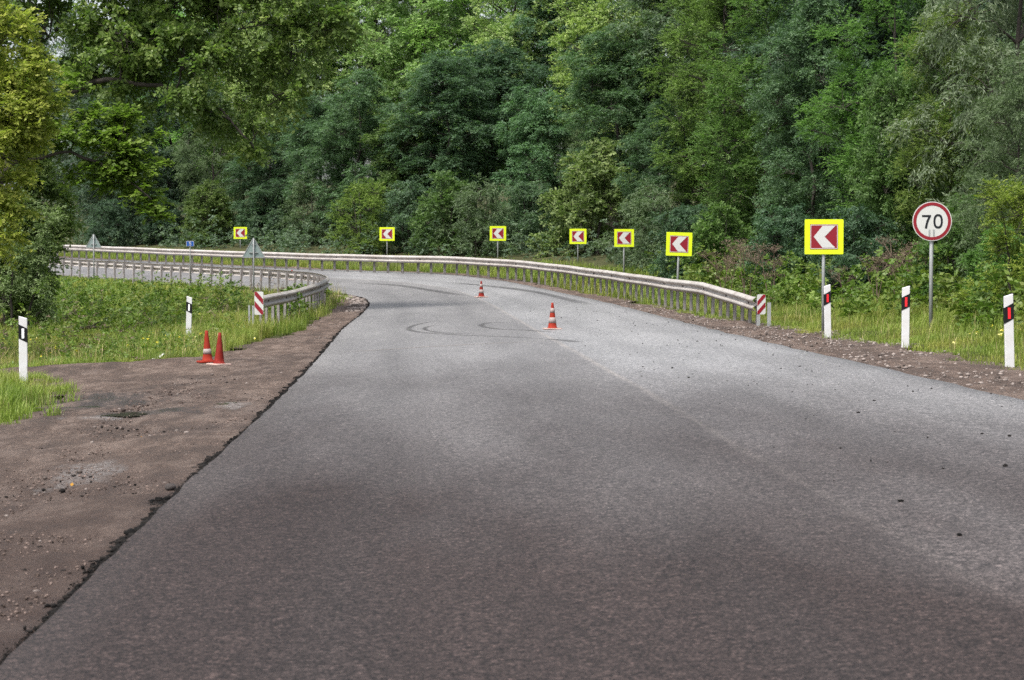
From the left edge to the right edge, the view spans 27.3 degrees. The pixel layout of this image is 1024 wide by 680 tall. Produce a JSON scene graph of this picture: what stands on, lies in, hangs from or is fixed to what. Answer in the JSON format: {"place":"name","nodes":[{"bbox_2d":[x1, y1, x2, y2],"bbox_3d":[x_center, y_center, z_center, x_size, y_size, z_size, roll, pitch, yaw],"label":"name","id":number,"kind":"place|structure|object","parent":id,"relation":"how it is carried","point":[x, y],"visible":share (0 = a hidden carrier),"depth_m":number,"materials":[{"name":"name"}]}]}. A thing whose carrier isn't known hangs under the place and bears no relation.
{"place":"outdoors","nodes":[
{"label":"outdoors","id":0,"kind":"place"},
{"bbox_2d":[0,367,82,424],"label":"grass","id":1,"kind":"structure","parent":0,"point":[17,408],"depth_m":26.78,"materials":[{"name":"green plant"}]},
{"bbox_2d":[0,350,320,661],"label":"dirt shoulder","id":2,"kind":"object","parent":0,"point":[97,514],"visible":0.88,"depth_m":19.15},
{"bbox_2d":[9,379,235,435],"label":"mud clods","id":3,"kind":"object","parent":2,"relation":"on","point":[142,405],"visible":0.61,"depth_m":25.77,"materials":[{"name":"brown soil"}]},
{"bbox_2d":[0,305,359,624],"bbox_3d":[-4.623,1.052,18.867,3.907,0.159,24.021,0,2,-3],"label":"dirt gravel","id":4,"kind":"structure","parent":2,"relation":"on","point":[50,541],"depth_m":16.43,"materials":[{"name":"gravel"}]},
{"bbox_2d":[0,294,369,665],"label":"asphalt crumbs","id":5,"kind":"object","parent":2,"relation":"on","point":[121,540],"visible":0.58,"depth_m":13.13,"materials":[{"name":"black asphalt"}]},
{"bbox_2d":[0,299,331,368],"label":"meadow grass","id":6,"kind":"structure","parent":0,"point":[233,341],"depth_m":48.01,"materials":[{"name":"green plant"}]},
{"bbox_2d":[0,257,1023,679],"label":"road","id":7,"kind":"structure","parent":0,"point":[426,477],"depth_m":12.66,"materials":[{"name":"grey asphalt"}]},
{"bbox_2d":[12,177,1023,401],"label":"ground","id":8,"kind":"structure","parent":0,"point":[600,261],"depth_m":103.77,"materials":[{"name":"soil"}]},
{"bbox_2d":[18,316,27,379],"bbox_3d":[-7.103,0.217,30.694,0.126,1.128,0.056,0,2,-6],"label":"marker post","id":9,"kind":"object","parent":8,"relation":"on","point":[23,342],"visible":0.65,"depth_m":30.67,"materials":[{"name":"white paint"}]},
{"bbox_2d":[0,188,75,330],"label":"willow shrub","id":10,"kind":"object","parent":8,"relation":"on","point":[27,282],"visible":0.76,"depth_m":59.78,"materials":[{"name":"green plant"}]},
{"bbox_2d":[0,0,76,272],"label":"maple tree","id":11,"kind":"object","parent":8,"relation":"on","point":[23,129],"visible":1,"depth_m":44.27,"materials":[{"name":"green plant"}]},
{"bbox_2d":[0,126,87,325],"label":"leafy tree","id":12,"kind":"object","parent":8,"relation":"on","point":[47,192],"visible":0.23,"depth_m":62.14,"materials":[{"name":"green plant"}]},
{"bbox_2d":[11,0,110,211],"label":"ash tree","id":13,"kind":"object","parent":8,"relation":"on","point":[54,46],"visible":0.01,"depth_m":163.68,"materials":[{"name":"green plant"}]},
{"bbox_2d":[0,61,177,224],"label":"maple tree","id":14,"kind":"object","parent":8,"relation":"on","point":[120,144],"visible":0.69,"depth_m":51.32,"materials":[{"name":"green plant"}]},
{"bbox_2d":[41,33,138,228],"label":"ash tree","id":15,"kind":"object","parent":8,"relation":"on","point":[72,106],"visible":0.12,"depth_m":148.10,"materials":[{"name":"green plant"}]},
{"bbox_2d":[80,198,131,252],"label":"shrub","id":16,"kind":"object","parent":8,"relation":"on","point":[114,214],"visible":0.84,"depth_m":126.43,"materials":[{"name":"green plant"}]},
{"bbox_2d":[56,82,182,245],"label":"ash tree","id":17,"kind":"object","parent":8,"relation":"on","point":[119,199],"visible":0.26,"depth_m":131.79,"materials":[{"name":"green plant"}]},
{"bbox_2d":[0,264,283,359],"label":"dry weeds","id":18,"kind":"object","parent":8,"relation":"on","point":[1,317],"visible":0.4,"depth_m":45.85,"materials":[{"name":"green plant"}]},
{"bbox_2d":[133,194,186,244],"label":"shrub","id":19,"kind":"object","parent":8,"relation":"on","point":[152,226],"visible":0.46,"depth_m":129.82,"materials":[{"name":"green plant"}]},
{"bbox_2d":[113,23,224,238],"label":"ash tree","id":20,"kind":"object","parent":8,"relation":"on","point":[176,129],"visible":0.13,"depth_m":134.77,"materials":[{"name":"green plant"}]},
{"bbox_2d":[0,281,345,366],"bbox_3d":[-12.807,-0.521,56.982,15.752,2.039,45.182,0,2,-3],"label":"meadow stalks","id":21,"kind":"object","parent":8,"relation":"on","point":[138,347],"visible":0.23,"depth_m":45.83,"materials":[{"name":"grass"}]},
{"bbox_2d":[17,258,329,326],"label":"guardrail","id":22,"kind":"object","parent":8,"relation":"on","point":[320,286],"visible":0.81,"depth_m":78.71,"materials":[{"name":"grey metal"}]},
{"bbox_2d":[0,264,351,347],"bbox_3d":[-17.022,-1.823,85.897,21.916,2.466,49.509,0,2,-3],"label":"embankment grass","id":23,"kind":"structure","parent":8,"relation":"on","point":[249,290],"depth_m":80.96,"materials":[{"name":"green plant"}]},
{"bbox_2d":[0,0,375,186],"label":"poplar tree","id":24,"kind":"object","parent":8,"relation":"on","point":[138,67],"visible":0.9,"depth_m":60.07,"materials":[{"name":"green plant"}]},
{"bbox_2d":[138,3,255,192],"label":"robinia tree","id":25,"kind":"object","parent":8,"relation":"on","point":[174,133],"visible":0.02,"depth_m":143.72,"materials":[{"name":"green plant"}]},
{"bbox_2d":[176,179,235,247],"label":"shrub","id":26,"kind":"object","parent":8,"relation":"on","point":[192,204],"visible":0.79,"depth_m":125.64,"materials":[{"name":"green plant"}]},
{"bbox_2d":[165,91,262,241],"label":"willow tree","id":27,"kind":"object","parent":8,"relation":"on","point":[184,150],"visible":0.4,"depth_m":128.13,"materials":[{"name":"green plant"}]},
{"bbox_2d":[178,6,291,212],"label":"poplar tree","id":28,"kind":"object","parent":8,"relation":"on","point":[239,107],"visible":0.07,"depth_m":138.96,"materials":[{"name":"green plant"}]},
{"bbox_2d":[242,238,264,290],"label":"triangular sign","id":29,"kind":"object","parent":8,"relation":"on","point":[253,250],"visible":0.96,"depth_m":78.07,"materials":[{"name":"grey metal"}]},
{"bbox_2d":[233,180,296,243],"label":"shrub","id":30,"kind":"object","parent":8,"relation":"on","point":[273,220],"visible":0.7,"depth_m":123.64,"materials":[{"name":"green plant"}]},
{"bbox_2d":[220,125,310,240],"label":"ash tree","id":31,"kind":"object","parent":8,"relation":"on","point":[257,170],"visible":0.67,"depth_m":124.49,"materials":[{"name":"green plant"}]},
{"bbox_2d":[223,290,366,355],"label":"gravel verge","id":32,"kind":"structure","parent":8,"relation":"on","point":[341,319],"depth_m":46.81,"materials":[{"name":"gravel"}]},
{"bbox_2d":[224,0,366,205],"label":"poplar tree","id":33,"kind":"object","parent":8,"relation":"on","point":[325,70],"visible":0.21,"depth_m":132.95,"materials":[{"name":"green plant"}]},
{"bbox_2d":[263,282,334,320],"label":"rail weeds","id":34,"kind":"object","parent":8,"relation":"on","point":[302,303],"visible":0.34,"depth_m":56.98,"materials":[{"name":"green plant"}]},
{"bbox_2d":[272,170,348,246],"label":"shrub","id":35,"kind":"object","parent":8,"relation":"on","point":[301,213],"visible":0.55,"depth_m":119.07,"materials":[{"name":"green plant"}]},
{"bbox_2d":[276,90,361,239],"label":"ash tree","id":36,"kind":"object","parent":8,"relation":"on","point":[317,106],"visible":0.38,"depth_m":120.54,"materials":[{"name":"green plant"}]},
{"bbox_2d":[293,0,416,219],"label":"poplar tree","id":37,"kind":"object","parent":8,"relation":"on","point":[360,16],"visible":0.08,"depth_m":134.88,"materials":[{"name":"green plant"}]},
{"bbox_2d":[296,67,414,236],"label":"ash tree","id":38,"kind":"object","parent":8,"relation":"on","point":[358,101],"visible":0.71,"depth_m":116.66,"materials":[{"name":"green plant"}]},
{"bbox_2d":[322,178,396,254],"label":"shrub","id":39,"kind":"object","parent":8,"relation":"on","point":[356,199],"visible":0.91,"depth_m":107.36,"materials":[{"name":"green plant"}]},
{"bbox_2d":[318,0,462,199],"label":"poplar tree","id":40,"kind":"object","parent":8,"relation":"on","point":[349,58],"visible":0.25,"depth_m":133.03,"materials":[{"name":"green plant"}]},
{"bbox_2d":[346,114,461,242],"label":"leafy tree","id":41,"kind":"object","parent":8,"relation":"on","point":[392,176],"visible":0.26,"depth_m":114.82,"materials":[{"name":"green plant"}]},
{"bbox_2d":[372,178,443,254],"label":"shrub","id":42,"kind":"object","parent":8,"relation":"on","point":[399,197],"visible":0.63,"depth_m":106.38,"materials":[{"name":"green plant"}]},
{"bbox_2d":[50,245,770,326],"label":"guardrail","id":43,"kind":"object","parent":8,"relation":"on","point":[734,298],"visible":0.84,"depth_m":79.26,"materials":[{"name":"grey metal"}]},
{"bbox_2d":[65,201,761,271],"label":"forest edge weeds","id":44,"kind":"object","parent":8,"relation":"on","point":[287,244],"visible":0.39,"depth_m":110.31,"materials":[{"name":"green plant"}]},
{"bbox_2d":[347,0,487,195],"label":"poplar tree","id":45,"kind":"object","parent":8,"relation":"on","point":[392,44],"visible":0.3,"depth_m":129.71,"materials":[{"name":"green plant"}]},
{"bbox_2d":[53,245,799,305],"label":"verge grass","id":46,"kind":"structure","parent":8,"relation":"on","point":[302,263],"depth_m":90.51,"materials":[{"name":"green plant"}]},
{"bbox_2d":[368,0,520,205],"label":"ash tree","id":47,"kind":"object","parent":8,"relation":"on","point":[412,7],"depth_m":145.85,"materials":[{"name":"green plant"}]},
{"bbox_2d":[378,49,514,234],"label":"ash tree","id":48,"kind":"object","parent":8,"relation":"on","point":[443,100],"visible":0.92,"depth_m":112.91,"materials":[{"name":"green plant"}]},
{"bbox_2d":[405,170,495,255],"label":"shrub","id":49,"kind":"object","parent":8,"relation":"on","point":[436,202],"visible":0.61,"depth_m":103.07,"materials":[{"name":"green plant"}]},
{"bbox_2d":[393,0,557,209],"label":"robinia tree","id":50,"kind":"object","parent":8,"relation":"on","point":[432,33],"visible":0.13,"depth_m":129.10,"materials":[{"name":"green plant"}]},
{"bbox_2d":[431,172,523,256],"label":"shrub","id":51,"kind":"object","parent":8,"relation":"on","point":[473,217],"visible":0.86,"depth_m":101.30,"materials":[{"name":"green plant"}]},
{"bbox_2d":[429,37,549,212],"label":"ash tree","id":52,"kind":"object","parent":8,"relation":"on","point":[497,79],"visible":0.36,"depth_m":116.69,"materials":[{"name":"green plant"}]},
{"bbox_2d":[490,226,505,258],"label":"chevron sign","id":53,"kind":"object","parent":8,"relation":"on","point":[497,233],"visible":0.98,"depth_m":97.01,"materials":[{"name":"yellow metal"}]},
{"bbox_2d":[458,0,574,192],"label":"poplar tree","id":54,"kind":"object","parent":8,"relation":"on","point":[504,34],"visible":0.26,"depth_m":122.29,"materials":[{"name":"green plant"}]},
{"bbox_2d":[488,179,560,251],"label":"shrub","id":55,"kind":"object","parent":8,"relation":"on","point":[529,194],"visible":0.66,"depth_m":103.48,"materials":[{"name":"green plant"}]},
{"bbox_2d":[489,81,585,241],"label":"ash tree","id":56,"kind":"object","parent":8,"relation":"on","point":[529,132],"visible":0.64,"depth_m":111.22,"materials":[{"name":"green plant"}]},
{"bbox_2d":[52,256,1023,399],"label":"gravel shoulder","id":57,"kind":"object","parent":8,"relation":"on","point":[964,366],"visible":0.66,"depth_m":32.21},
{"bbox_2d":[824,284,830,337],"bbox_3d":[5.772,-0.442,38.628,0.126,1.148,0.056,-1,2,-5],"label":"marker post","id":58,"kind":"object","parent":57,"relation":"on","point":[827,310],"visible":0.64,"depth_m":38.60,"materials":[{"name":"white paint"}]},
{"bbox_2d":[901,286,909,349],"bbox_3d":[6.150,-0.272,33.002,0.126,1.148,0.056,0,2,0],"label":"marker post","id":59,"kind":"object","parent":57,"relation":"on","point":[905,306],"visible":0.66,"depth_m":32.98,"materials":[{"name":"white paint"}]},
{"bbox_2d":[1003,294,1014,366],"bbox_3d":[6.451,-0.025,27.404,0.126,1.148,0.055,-2,2,-4],"label":"marker post","id":60,"kind":"object","parent":57,"relation":"on","point":[1008,315],"visible":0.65,"depth_m":27.38,"materials":[{"name":"white paint"}]},
{"bbox_2d":[483,0,625,181],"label":"ash tree","id":61,"kind":"object","parent":8,"relation":"on","point":[526,3],"visible":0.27,"depth_m":121.50,"materials":[{"name":"green plant"}]},
{"bbox_2d":[532,124,611,229],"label":"willow tree","id":62,"kind":"object","parent":8,"relation":"on","point":[577,144],"visible":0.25,"depth_m":111.44,"materials":[{"name":"green plant"}]},
{"bbox_2d":[570,229,585,261],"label":"chevron sign","id":63,"kind":"object","parent":8,"relation":"on","point":[577,236],"visible":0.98,"depth_m":93.50,"materials":[{"name":"yellow metal"}]},
{"bbox_2d":[525,137,645,258],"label":"shrub","id":64,"kind":"object","parent":8,"relation":"on","point":[594,178],"visible":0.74,"depth_m":97.65,"materials":[{"name":"green plant"}]},
{"bbox_2d":[546,0,675,229],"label":"poplar tree","id":65,"kind":"object","parent":8,"relation":"on","point":[593,17],"visible":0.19,"depth_m":115.96,"materials":[{"name":"green plant"}]},
{"bbox_2d":[551,21,684,230],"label":"ash tree","id":66,"kind":"object","parent":8,"relation":"on","point":[616,97],"visible":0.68,"depth_m":102.91,"materials":[{"name":"green plant"}]},
{"bbox_2d":[614,229,633,272],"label":"chevron sign","id":67,"kind":"object","parent":8,"relation":"on","point":[623,238],"visible":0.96,"depth_m":80.01,"materials":[{"name":"yellow metal"}]},
{"bbox_2d":[593,178,692,270],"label":"shrub","id":68,"kind":"object","parent":8,"relation":"on","point":[650,246],"visible":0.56,"depth_m":83.82,"materials":[{"name":"green plant"}]},
{"bbox_2d":[587,0,719,219],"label":"poplar tree","id":69,"kind":"object","parent":8,"relation":"on","point":[636,18],"visible":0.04,"depth_m":112.72,"materials":[{"name":"green plant"}]},
{"bbox_2d":[611,97,715,251],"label":"ash tree","id":70,"kind":"object","parent":8,"relation":"on","point":[644,134],"visible":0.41,"depth_m":91.67,"materials":[{"name":"green plant"}]},
{"bbox_2d":[599,0,758,205],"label":"ash tree","id":71,"kind":"object","parent":8,"relation":"on","point":[657,22],"visible":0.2,"depth_m":103.28,"materials":[{"name":"green plant"}]},
{"bbox_2d":[666,232,691,279],"bbox_3d":[4.763,-1.835,60.644,0.750,2.513,0.098,2,2,-5],"label":"chevron sign","id":72,"kind":"object","parent":8,"relation":"on","point":[678,244],"visible":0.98,"depth_m":60.57,"materials":[{"name":"yellow metal"}]},
{"bbox_2d":[647,203,726,279],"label":"shrub","id":73,"kind":"object","parent":8,"relation":"on","point":[685,214],"visible":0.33,"depth_m":73.97,"materials":[{"name":"green plant"}]},
{"bbox_2d":[637,0,786,224],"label":"robinia tree","id":74,"kind":"object","parent":8,"relation":"on","point":[707,5],"visible":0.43,"depth_m":89.50,"materials":[{"name":"green plant"}]},
{"bbox_2d":[680,201,756,280],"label":"shrub","id":75,"kind":"object","parent":8,"relation":"on","point":[704,230],"visible":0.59,"depth_m":69.91,"materials":[{"name":"green plant"}]},
{"bbox_2d":[697,250,748,304],"bbox_3d":[6.151,-1.729,61.392,1.402,1.778,1.382,-1,2,-27],"label":"dried hogweed","id":76,"kind":"object","parent":8,"relation":"on","point":[717,269],"visible":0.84,"depth_m":61.30,"materials":[{"name":"brown plant"}]},
{"bbox_2d":[646,2,811,204],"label":"robinia tree","id":77,"kind":"object","parent":8,"relation":"on","point":[696,79],"visible":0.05,"depth_m":100.24,"materials":[{"name":"green plant"}]},
{"bbox_2d":[714,239,766,295],"bbox_3d":[6.582,-1.865,60.329,1.595,2.078,1.418,1,2,23],"label":"dried hogweed","id":78,"kind":"object","parent":8,"relation":"on","point":[739,247],"visible":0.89,"depth_m":60.23,"materials":[{"name":"brown plant"}]},
{"bbox_2d":[688,0,841,234],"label":"ash tree","id":79,"kind":"object","parent":8,"relation":"on","point":[733,43],"visible":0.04,"depth_m":90.74,"materials":[{"name":"green plant"}]},
{"bbox_2d":[741,244,790,303],"bbox_3d":[7.082,-1.716,58.307,1.459,1.877,1.479,-2,3,-40],"label":"dried hogweed","id":80,"kind":"object","parent":8,"relation":"on","point":[773,263],"visible":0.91,"depth_m":58.32,"materials":[{"name":"brown plant"}]},
{"bbox_2d":[683,0,855,252],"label":"robinia tree","id":81,"kind":"object","parent":8,"relation":"on","point":[749,211],"visible":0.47,"depth_m":75.53,"materials":[{"name":"green plant"}]},
{"bbox_2d":[735,202,818,294],"bbox_3d":[8.002,-2.353,62.426,2.842,3.436,3.384,-1,2,-30],"label":"shrub","id":82,"kind":"object","parent":8,"relation":"on","point":[789,221],"visible":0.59,"depth_m":62.08,"materials":[{"name":"green plant"}]},
{"bbox_2d":[709,0,911,208],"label":"ash tree","id":83,"kind":"object","parent":8,"relation":"on","point":[739,52],"visible":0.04,"depth_m":87.30,"materials":[{"name":"green plant"}]},
{"bbox_2d":[739,0,887,257],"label":"ash tree","id":84,"kind":"object","parent":8,"relation":"on","point":[789,192],"visible":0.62,"depth_m":69.76,"materials":[{"name":"green plant"}]},
{"bbox_2d":[805,219,843,330],"bbox_3d":[6.032,-1.031,40.904,0.750,2.608,0.098,0,2,0],"label":"chevron sign","id":85,"kind":"object","parent":8,"relation":"on","point":[823,237],"visible":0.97,"depth_m":40.82,"materials":[{"name":"yellow metal"}]},
{"bbox_2d":[641,283,1023,371],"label":"verge grass","id":86,"kind":"structure","parent":8,"relation":"on","point":[939,323],"depth_m":39.24,"materials":[{"name":"green plant"}]},
{"bbox_2d":[644,232,1023,337],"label":"bank weeds","id":87,"kind":"object","parent":8,"relation":"on","point":[807,286],"visible":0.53,"depth_m":47.22,"materials":[{"name":"green plant"}]},
{"bbox_2d":[738,0,963,236],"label":"ash tree","id":88,"kind":"object","parent":8,"relation":"on","point":[854,5],"visible":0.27,"depth_m":71.36,"materials":[{"name":"green plant"}]},
{"bbox_2d":[802,203,906,301],"bbox_3d":[8.839,-1.863,54.473,2.741,3.313,3.263,1,2,14],"label":"shrub","id":89,"kind":"object","parent":8,"relation":"on","point":[848,258],"visible":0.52,"depth_m":54.10,"materials":[{"name":"green plant"}]},
{"bbox_2d":[860,251,901,302],"bbox_3d":[8.514,-1.333,48.914,1.114,1.452,0.991,0,2,9],"label":"dried hogweed","id":90,"kind":"object","parent":8,"relation":"on","point":[875,266],"visible":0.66,"depth_m":48.91,"materials":[{"name":"plant"}]},
{"bbox_2d":[871,235,919,300],"bbox_3d":[8.750,-1.462,47.474,1.428,1.811,1.408,1,2,24],"label":"dried hogweed","id":91,"kind":"object","parent":8,"relation":"on","point":[890,255],"visible":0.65,"depth_m":47.55,"materials":[{"name":"plant"}]},
{"bbox_2d":[791,0,1004,258],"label":"robinia tree","id":92,"kind":"object","parent":8,"relation":"on","point":[850,139],"visible":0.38,"depth_m":61.56,"materials":[{"name":"green plant"}]},
{"bbox_2d":[843,65,957,284],"bbox_3d":[10.294,-3.819,55.367,3.424,6.866,3.533,1,2,18],"label":"leafy tree","id":93,"kind":"object","parent":8,"relation":"on","point":[879,192],"visible":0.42,"depth_m":54.93,"materials":[{"name":"green plant"}]},
{"bbox_2d":[912,202,951,330],"bbox_3d":[7.687,-1.147,38.721,0.720,2.776,0.101,0,2,0],"label":"speed limit sign","id":94,"kind":"object","parent":8,"relation":"on","point":[931,222],"visible":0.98,"depth_m":38.64,"materials":[{"name":"white metal"}]},
{"bbox_2d":[861,0,1022,229],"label":"ash tree","id":95,"kind":"object","parent":8,"relation":"on","point":[934,79],"depth_m":74.57,"materials":[{"name":"green plant"}]},
{"bbox_2d":[898,193,1001,301],"bbox_3d":[9.643,-1.830,45.986,2.145,2.760,2.755,1,3,33],"label":"shrub","id":96,"kind":"object","parent":8,"relation":"on","point":[943,248],"visible":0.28,"depth_m":45.66,"materials":[{"name":"green plant"}]},
{"bbox_2d":[878,0,1023,251],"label":"willow tree","id":97,"kind":"object","parent":8,"relation":"on","point":[940,51],"visible":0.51,"depth_m":52.12,"materials":[{"name":"green plant"}]},
{"bbox_2d":[882,0,1020,261],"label":"robinia tree","id":98,"kind":"object","parent":8,"relation":"on","point":[911,162],"visible":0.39,"depth_m":53.03,"materials":[{"name":"green plant"}]},
{"bbox_2d":[927,0,1023,154],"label":"ash tree","id":99,"kind":"object","parent":8,"relation":"on","point":[995,13],"visible":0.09,"depth_m":67.76,"materials":[{"name":"green plant"}]},
{"bbox_2d":[942,53,1023,289],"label":"willow tree","id":100,"kind":"object","parent":8,"relation":"on","point":[1013,98],"visible":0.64,"depth_m":42.26,"materials":[{"name":"green plant"}]},
{"bbox_2d":[942,174,1023,320],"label":"shrub","id":101,"kind":"object","parent":8,"relation":"on","point":[1003,197],"visible":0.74,"depth_m":37.84,"materials":[{"name":"green plant"}]},
{"bbox_2d":[951,0,1023,166],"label":"ash tree","id":102,"kind":"object","parent":8,"relation":"on","point":[1013,35],"visible":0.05,"depth_m":66.92,"materials":[{"name":"green plant"}]},
{"bbox_2d":[956,222,1023,309],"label":"shrub","id":103,"kind":"object","parent":8,"relation":"on","point":[972,259],"visible":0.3,"depth_m":40.37,"materials":[{"name":"green plant"}]},
{"bbox_2d":[603,294,1023,392],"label":"roadside gravel","id":104,"kind":"structure","parent":0,"point":[997,378],"depth_m":35.13,"materials":[{"name":"gravel"}]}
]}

